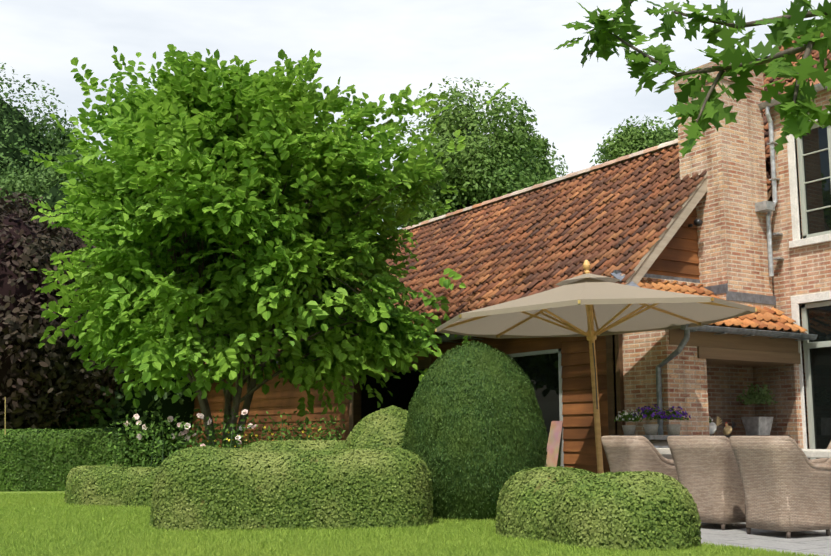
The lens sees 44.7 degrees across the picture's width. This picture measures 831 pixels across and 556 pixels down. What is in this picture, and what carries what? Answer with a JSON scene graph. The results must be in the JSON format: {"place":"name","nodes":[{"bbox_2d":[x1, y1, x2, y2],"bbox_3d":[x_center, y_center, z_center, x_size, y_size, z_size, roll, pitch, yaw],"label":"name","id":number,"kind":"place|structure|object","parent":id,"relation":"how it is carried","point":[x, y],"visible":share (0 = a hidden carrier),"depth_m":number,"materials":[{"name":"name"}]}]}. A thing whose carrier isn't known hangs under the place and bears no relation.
{"place":"outdoors","nodes":[
{"label":"outdoors","id":0,"kind":"place"},
{"bbox_2d":[30,362,199,466],"bbox_3d":[-9.191,2.602,30.706,6.823,6.275,7.155,6,-10,-32],"label":"shrub","id":1,"kind":"object","parent":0,"point":[169,408],"depth_m":28.38,"materials":[{"name":"green plant"}]},
{"bbox_2d":[105,409,345,466],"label":"flowering plants","id":2,"kind":"object","parent":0,"point":[180,442],"depth_m":14.57,"materials":[{"name":"green plant"}]},
{"bbox_2d":[123,409,255,445],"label":"white flowers","id":3,"kind":"object","parent":2,"relation":"attached to","point":[243,413],"visible":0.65,"depth_m":14.20,"materials":[{"name":"white plant"}]},
{"bbox_2d":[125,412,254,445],"bbox_3d":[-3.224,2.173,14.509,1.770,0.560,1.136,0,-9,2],"label":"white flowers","id":4,"kind":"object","parent":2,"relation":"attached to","point":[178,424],"visible":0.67,"depth_m":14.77,"materials":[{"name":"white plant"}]},
{"bbox_2d":[20,44,509,447],"bbox_3d":[-2.688,-0.021,17.271,7.101,7.238,7.397,6,-10,-32],"label":"tree","id":5,"kind":"object","parent":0,"point":[148,336],"depth_m":15.41,"materials":[{"name":"green plant"}]},
{"bbox_2d":[244,440,347,450],"bbox_3d":[-1.418,2.510,12.904,1.907,0.877,1.096,0,-9,-3],"label":"hedge","id":6,"kind":"object","parent":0,"point":[322,445],"depth_m":12.61,"materials":[{"name":"green plant"}]},
{"bbox_2d":[195,120,402,244],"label":"tree","id":7,"kind":"object","parent":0,"point":[396,227],"depth_m":42.82,"materials":[{"name":"green plant"}]},
{"bbox_2d":[345,405,408,448],"bbox_3d":[-0.284,2.271,12.802,1.382,1.315,1.382,6,-10,-32],"label":"trimmed bush","id":8,"kind":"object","parent":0,"point":[382,433],"depth_m":12.44,"materials":[{"name":"green plant"}]},
{"bbox_2d":[0,491,827,555],"bbox_3d":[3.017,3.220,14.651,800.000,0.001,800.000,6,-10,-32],"label":"lawn","id":9,"kind":"structure","parent":0,"point":[40,492],"depth_m":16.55,"materials":[{"name":"green plant"}]},
{"bbox_2d":[5,397,5,434],"bbox_3d":[-6.842,2.300,16.839,0.052,0.634,0.016,0,-9,-1],"label":"bamboo stake","id":10,"kind":"object","parent":9,"relation":"on","point":[5,415],"visible":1,"depth_m":16.83,"materials":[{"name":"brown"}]},
{"bbox_2d":[0,63,90,201],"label":"poplar tree","id":11,"kind":"object","parent":9,"relation":"on","point":[55,135],"depth_m":45.66,"materials":[{"name":"green plant"}]},
{"bbox_2d":[0,144,116,233],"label":"tree","id":12,"kind":"object","parent":9,"relation":"on","point":[32,185],"depth_m":41.18,"materials":[{"name":"green plant"}]},
{"bbox_2d":[0,188,134,432],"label":"copper beech tree","id":13,"kind":"object","parent":9,"relation":"on","point":[75,373],"depth_m":25.61,"materials":[{"name":"purple plant"}]},
{"bbox_2d":[0,427,139,491],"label":"beech hedge","id":14,"kind":"object","parent":9,"relation":"on","point":[56,445],"depth_m":17.01,"materials":[{"name":"green plant"}]},
{"bbox_2d":[64,464,157,507],"bbox_3d":[-3.243,2.732,13.208,4.146,0.534,1.347,-7,-11,38],"label":"trimmed hedge","id":15,"kind":"object","parent":9,"relation":"on","point":[130,471],"depth_m":13.19,"materials":[{"name":"green plant"}]},
{"bbox_2d":[149,445,432,531],"bbox_3d":[-1.260,2.167,10.544,2.939,0.825,1.393,1,-9,-8],"label":"trimmed hedge","id":16,"kind":"object","parent":9,"relation":"on","point":[242,503],"depth_m":9.93,"materials":[{"name":"green plant"}]},
{"bbox_2d":[361,340,449,419],"bbox_3d":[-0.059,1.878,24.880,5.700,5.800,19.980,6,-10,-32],"label":"dark opening","id":17,"kind":"object","parent":9,"relation":"on","point":[403,388],"depth_m":22.20,"materials":[{"name":"black"}]},
{"bbox_2d":[349,334,624,435],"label":"barn posts","id":18,"kind":"object","parent":17,"relation":"attached to","point":[615,379],"visible":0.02,"depth_m":14.96,"materials":[{"name":"black wood"}]},
{"bbox_2d":[688,219,702,226],"bbox_3d":[4.416,-0.866,15.983,0.114,0.124,0.276,6,-10,-32],"label":"gable floodlight","id":19,"kind":"object","parent":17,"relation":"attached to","point":[698,222],"visible":0.98,"depth_m":15.89,"materials":[{"name":"black metal"}]},
{"bbox_2d":[384,77,553,227],"bbox_3d":[1.688,-0.567,36.268,6.907,14.136,6.670,6,-10,-32],"label":"tree","id":20,"kind":"object","parent":9,"relation":"on","point":[505,149],"depth_m":35.31,"materials":[{"name":"green plant"}]},
{"bbox_2d":[402,340,547,520],"bbox_3d":[0.683,1.736,11.694,1.671,2.037,1.664,6,-10,-32],"label":"trimmed bush","id":21,"kind":"object","parent":9,"relation":"on","point":[538,418],"depth_m":11.05,"materials":[{"name":"green plant"}]},
{"bbox_2d":[513,133,572,181],"bbox_3d":[4.195,0.547,39.383,4.451,12.893,4.415,6,-10,-32],"label":"tree","id":22,"kind":"object","parent":9,"relation":"on","point":[546,166],"visible":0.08,"depth_m":39.20,"materials":[{"name":"green plant"}]},
{"bbox_2d":[545,421,562,466],"bbox_3d":[2.120,2.809,15.788,0.260,1.138,0.350,6,-10,-32],"label":"cushion","id":23,"kind":"object","parent":9,"relation":"on","point":[553,444],"visible":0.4,"depth_m":15.83,"materials":[{"name":"fabric"}]},
{"bbox_2d":[495,466,701,551],"bbox_3d":[1.574,2.019,9.005,1.179,0.643,2.137,6,-10,-32],"label":"trimmed bush","id":24,"kind":"object","parent":9,"relation":"on","point":[676,537],"depth_m":8.30,"materials":[{"name":"green plant"}]},
{"bbox_2d":[589,116,677,165],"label":"tree","id":25,"kind":"object","parent":9,"relation":"on","point":[627,139],"depth_m":50.57,"materials":[{"name":"green plant"}]},
{"bbox_2d":[770,89,830,459],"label":"house brick wall","id":26,"kind":"structure","parent":9,"relation":"on","point":[803,270],"depth_m":16.01,"materials":[{"name":"beige brick"}]},
{"bbox_2d":[755,83,827,276],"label":"house gutters","id":27,"kind":"object","parent":26,"relation":"attached to","point":[768,207],"visible":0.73,"depth_m":16.18,"materials":[{"name":"grey metal"}]},
{"bbox_2d":[787,111,830,247],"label":"window surround","id":28,"kind":"object","parent":26,"relation":"attached to","point":[797,241],"visible":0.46,"depth_m":16.00,"materials":[{"name":"white paint"}]},
{"bbox_2d":[797,122,830,238],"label":"upper window frame","id":29,"kind":"object","parent":28,"relation":"in","point":[802,183],"visible":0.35,"depth_m":15.92,"materials":[{"name":"white wood"}]},
{"bbox_2d":[802,126,830,234],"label":"upper window glass","id":30,"kind":"object","parent":29,"relation":"in","point":[816,167],"depth_m":15.81,"materials":[{"name":"glass"}]},
{"bbox_2d":[791,291,830,458],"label":"terrace door surround","id":31,"kind":"object","parent":26,"relation":"attached to","point":[796,301],"visible":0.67,"depth_m":15.62,"materials":[{"name":"white paint"}]},
{"bbox_2d":[801,300,830,459],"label":"door frame","id":32,"kind":"object","parent":31,"relation":"in","point":[807,345],"visible":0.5,"depth_m":15.58,"materials":[{"name":"white wood"}]},
{"bbox_2d":[807,306,830,458],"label":"glass door","id":33,"kind":"structure","parent":32,"relation":"in","point":[819,321],"depth_m":15.46,"materials":[{"name":"glass"}]},
{"bbox_2d":[0,0,830,234],"label":"sky","id":34,"kind":"structure","parent":0,"point":[379,47],"materials":[{"name":"white"}]},
{"bbox_2d":[179,196,772,472],"bbox_3d":[-0.062,1.758,24.854,5.454,5.812,20.052,6,-10,-32],"label":"wood siding","id":35,"kind":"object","parent":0,"point":[678,256],"depth_m":16.02,"materials":[{"name":"brown wood"}]},
{"bbox_2d":[507,348,563,466],"bbox_3d":[1.617,2.362,17.002,0.080,2.180,2.700,6,-10,-32],"label":"barn window frame","id":36,"kind":"object","parent":35,"relation":"in","point":[558,351],"visible":0.08,"depth_m":15.98,"materials":[{"name":"grey wood"}]},
{"bbox_2d":[513,353,560,466],"bbox_3d":[1.625,2.363,17.007,0.001,2.180,2.700,6,-10,-32],"label":"barn window glass","id":37,"kind":"object","parent":36,"relation":"in","point":[541,371],"depth_m":16.32,"materials":[{"name":"glass"}]},
{"bbox_2d":[389,154,771,335],"bbox_3d":[-0.040,0.421,25.077,6.300,3.280,20.550,6,-10,-32],"label":"barn roof underlay","id":38,"kind":"object","parent":35,"relation":"on","point":[767,165],"depth_m":18.34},
{"bbox_2d":[205,145,706,363],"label":"barn roof tiles","id":39,"kind":"object","parent":38,"relation":"on","point":[655,196],"visible":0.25,"depth_m":18.43,"materials":[{"name":"brown tile"}]},
{"bbox_2d":[182,334,483,377],"bbox_3d":[-2.638,1.896,23.182,0.450,0.093,20.550,6,-10,-32],"label":"roof gutter","id":40,"kind":"object","parent":39,"relation":"attached to","point":[447,339],"visible":0.04,"depth_m":17.76,"materials":[{"name":"grey metal"}]},
{"bbox_2d":[398,139,677,232],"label":"barn ridge tiles","id":41,"kind":"object","parent":39,"relation":"on","point":[617,161],"visible":0.48,"depth_m":20.75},
{"bbox_2d":[625,173,707,284],"bbox_3d":[4.015,-0.910,15.780,3.340,3.407,0.318,6,-10,-32],"label":"bargeboard","id":42,"kind":"object","parent":35,"relation":"attached to","point":[675,226],"visible":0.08,"depth_m":15.48,"materials":[{"name":"beige wood"}]},
{"bbox_2d":[436,260,754,472],"bbox_3d":[2.221,1.322,12.698,4.000,3.154,4.000,6,-10,-32],"label":"parasol","id":43,"kind":"object","parent":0,"point":[608,298],"depth_m":12.96,"materials":[{"name":"beige fabric"}]},
{"bbox_2d":[592,343,597,408],"bbox_3d":[2.252,1.226,12.661,0.035,0.830,0.042,6,-10,-32],"label":"parasol strap","id":44,"kind":"object","parent":43,"relation":"attached to","point":[595,376],"visible":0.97,"depth_m":12.64,"materials":[{"name":"beige fabric"}]},
{"bbox_2d":[435,298,756,337],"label":"parasol brass tips","id":45,"kind":"object","parent":43,"relation":"attached to","point":[579,302],"visible":0.52,"depth_m":12.37,"materials":[{"name":"gold metal"}]},
{"bbox_2d":[614,409,642,421],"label":"flowers","id":46,"kind":"object","parent":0,"point":[626,418],"depth_m":13.37,"materials":[{"name":"white plant"}]},
{"bbox_2d":[611,435,688,439],"bbox_3d":[3.093,2.104,13.340,0.720,0.058,0.720,6,-10,-32],"label":"table","id":47,"kind":"object","parent":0,"point":[656,437],"depth_m":12.96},
{"bbox_2d":[622,425,635,434],"bbox_3d":[2.833,2.017,13.391,0.190,0.130,0.190,6,-10,-32],"label":"basket pot","id":48,"kind":"object","parent":47,"relation":"on","point":[628,429],"visible":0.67,"depth_m":13.32,"materials":[{"name":"grey ceramic"}]},
{"bbox_2d":[643,424,658,434],"bbox_3d":[3.103,1.998,13.303,0.210,0.140,0.210,6,-10,-32],"label":"basket pot","id":49,"kind":"object","parent":47,"relation":"on","point":[650,429],"visible":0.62,"depth_m":13.23,"materials":[{"name":"grey ceramic"}]},
{"bbox_2d":[666,424,680,434],"bbox_3d":[3.391,1.992,13.261,0.200,0.140,0.200,6,-10,-32],"label":"basket pot","id":50,"kind":"object","parent":47,"relation":"on","point":[673,429],"visible":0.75,"depth_m":13.19,"materials":[{"name":"grey ceramic"}]},
{"bbox_2d":[656,406,690,420],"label":"flowers","id":51,"kind":"object","parent":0,"point":[675,414],"depth_m":13.22,"materials":[{"name":"purple plant"}]},
{"bbox_2d":[554,0,830,157],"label":"oak","id":52,"kind":"object","parent":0,"point":[799,121],"depth_m":3.31,"materials":[{"name":"green plant"}]},
{"bbox_2d":[656,448,830,457],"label":"table","id":53,"kind":"object","parent":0,"point":[817,453],"visible":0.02,"depth_m":9.85,"materials":[{"name":"white"}]},
{"bbox_2d":[700,522,830,555],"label":"patio paving","id":54,"kind":"structure","parent":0,"point":[816,542],"depth_m":9.06,"materials":[{"name":"grey stone"}]},
{"bbox_2d":[601,439,677,479],"bbox_3d":[2.476,2.157,10.958,0.822,0.815,0.742,6,-10,-32],"label":"chair","id":55,"kind":"object","parent":54,"relation":"on","point":[625,455],"visible":0.27,"depth_m":10.69,"materials":[{"name":"wicker"}]},
{"bbox_2d":[601,436,674,464],"bbox_3d":[2.478,1.885,11.000,0.822,0.330,0.751,6,-10,-32],"label":"chair rim","id":56,"kind":"object","parent":55,"relation":"attached to","point":[666,460],"visible":0.44,"depth_m":10.68,"materials":[{"name":"beige wicker"}]},
{"bbox_2d":[649,440,672,459],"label":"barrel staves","id":57,"kind":"object","parent":54,"relation":"on","point":[660,443],"visible":0.04,"depth_m":13.06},
{"bbox_2d":[633,404,665,420],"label":"flowers","id":58,"kind":"object","parent":57,"relation":"on","point":[642,409],"depth_m":13.26,"materials":[{"name":"purple plant"}]},
{"bbox_2d":[667,439,745,523],"bbox_3d":[3.035,2.046,10.246,0.801,0.815,0.715,6,-10,-32],"label":"chair","id":59,"kind":"object","parent":54,"relation":"on","point":[709,475],"visible":0.65,"depth_m":9.98,"materials":[{"name":"wicker"}]},
{"bbox_2d":[667,436,729,442],"bbox_3d":[3.035,1.774,10.291,0.800,0.330,0.724,6,-10,-32],"label":"chair rim","id":60,"kind":"object","parent":59,"relation":"attached to","point":[700,437],"visible":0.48,"depth_m":10.00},
{"bbox_2d":[621,274,803,448],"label":"brick wall","id":61,"kind":"structure","parent":54,"relation":"on","point":[683,376],"depth_m":14.42,"materials":[{"name":"beige brick"}]},
{"bbox_2d":[709,422,716,434],"bbox_3d":[4.355,2.204,14.924,0.177,0.238,0.220,6,-10,-32],"label":"rooster body","id":62,"kind":"object","parent":61,"relation":"on","point":[712,427],"visible":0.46,"depth_m":14.85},
{"bbox_2d":[712,416,721,434],"bbox_3d":[4.500,2.200,15.021,0.220,0.280,0.055,6,-10,-32],"label":"decorative rooster","id":63,"kind":"object","parent":62,"relation":"attached to","point":[718,421],"visible":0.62,"depth_m":15.02},
{"bbox_2d":[637,278,807,332],"bbox_3d":[4.543,0.383,15.329,2.804,0.861,1.223,6,-10,-32],"label":"tiled roof","id":64,"kind":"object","parent":61,"relation":"on","point":[781,320],"visible":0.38,"depth_m":15.39,"materials":[{"name":"orange tile"}]},
{"bbox_2d":[611,270,699,286],"bbox_3d":[4.515,0.371,15.342,3.007,0.897,1.228,6,-10,-32],"label":"roof flashing","id":65,"kind":"object","parent":64,"relation":"on","point":[616,274],"visible":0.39,"depth_m":15.51,"materials":[{"name":"grey metal"}]},
{"bbox_2d":[674,60,773,308],"bbox_3d":[5.024,-1.183,16.432,1.100,4.450,0.930,6,-10,-32],"label":"chimney","id":66,"kind":"object","parent":61,"relation":"on","point":[731,230],"visible":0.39,"depth_m":16.05,"materials":[{"name":"beige brick"}]},
{"bbox_2d":[704,283,775,304],"bbox_3d":[5.102,0.295,16.077,1.150,0.260,0.612,6,-10,-32],"label":"roof flashing","id":67,"kind":"object","parent":66,"relation":"attached to","point":[743,297],"visible":0.79,"depth_m":15.76,"materials":[{"name":"grey metal"}]},
{"bbox_2d":[723,423,731,434],"bbox_3d":[4.649,2.256,15.057,0.132,0.179,0.165,6,-10,-32],"label":"rooster body","id":68,"kind":"object","parent":61,"relation":"on","point":[727,429],"visible":1,"depth_m":15.01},
{"bbox_2d":[669,329,800,366],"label":"wooden beam","id":69,"kind":"structure","parent":61,"relation":"attached to","point":[733,350],"depth_m":15.05,"materials":[{"name":"brown wood"}]},
{"bbox_2d":[655,324,817,434],"bbox_3d":[4.757,1.986,14.682,2.990,2.448,0.508,6,-10,-32],"label":"rain gutter","id":70,"kind":"object","parent":61,"relation":"attached to","point":[720,330],"visible":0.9,"depth_m":14.18,"materials":[{"name":"grey metal"}]},
{"bbox_2d":[678,290,806,333],"bbox_3d":[4.555,0.448,15.368,2.900,0.860,1.170,6,-10,-32],"label":"lean-to deck","id":71,"kind":"object","parent":61,"relation":"on","point":[755,328],"depth_m":15.10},
{"bbox_2d":[710,435,789,436],"bbox_3d":[4.858,2.626,15.205,1.800,0.505,0.500,6,-10,-32],"label":"mantel shelf","id":72,"kind":"object","parent":61,"relation":"attached to","point":[749,435],"visible":0.04,"depth_m":15.00,"materials":[{"name":"grey stone"}]},
{"bbox_2d":[706,364,798,444],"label":"brick wall","id":73,"kind":"structure","parent":61,"relation":"attached to","point":[726,384],"depth_m":15.88,"materials":[{"name":"brown brick"}]},
{"bbox_2d":[741,417,773,434],"bbox_3d":[5.249,2.273,15.487,0.339,0.280,0.339,6,-10,-32],"label":"planter","id":74,"kind":"object","parent":61,"relation":"on","point":[757,425],"visible":1,"depth_m":15.38,"materials":[{"name":"concrete"}]},
{"bbox_2d":[736,383,777,404],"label":"hearth herbs","id":75,"kind":"object","parent":74,"relation":"in","point":[757,397],"visible":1,"depth_m":15.48,"materials":[{"name":"green plant"}]},
{"bbox_2d":[729,439,830,531],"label":"chair","id":76,"kind":"object","parent":54,"relation":"on","point":[786,487],"visible":0.96,"depth_m":9.20,"materials":[{"name":"wicker"}]},
{"bbox_2d":[729,436,830,469],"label":"chair rim","id":77,"kind":"object","parent":76,"relation":"attached to","point":[814,465],"visible":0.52,"depth_m":9.21,"materials":[{"name":"beige wicker"}]},
{"bbox_2d":[746,527,830,538],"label":"chair legs","id":78,"kind":"object","parent":76,"relation":"attached to","point":[788,534],"visible":0.52,"depth_m":9.30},
{"bbox_2d":[816,458,830,463],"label":"chair","id":79,"kind":"object","parent":54,"relation":"on","point":[828,461],"visible":0.04,"depth_m":11.31,"materials":[{"name":"wicker"}]},
{"bbox_2d":[809,441,830,463],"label":"cushion","id":80,"kind":"object","parent":79,"relation":"attached to","point":[820,460],"visible":0.5,"depth_m":11.25,"materials":[{"name":"beige fabric"}]},
{"bbox_2d":[763,79,819,101],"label":"house dormer roof","id":81,"kind":"structure","parent":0,"point":[816,81],"depth_m":16.59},
{"bbox_2d":[764,38,830,200],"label":"house roof deck","id":82,"kind":"structure","parent":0,"point":[769,191],"depth_m":16.66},
{"bbox_2d":[762,32,830,189],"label":"roof tiles","id":83,"kind":"object","parent":82,"relation":"on","point":[814,54],"visible":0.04,"depth_m":18.73,"materials":[{"name":"orange tile"}]},
{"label":"yellow flowers","id":84,"kind":"object","parent":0,"visible":0},
{"bbox_2d":[207,426,316,446],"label":"flowers","id":85,"kind":"object","parent":84,"relation":"on","point":[257,435],"visible":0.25,"depth_m":14.56,"materials":[{"name":"plant"}]}
]}

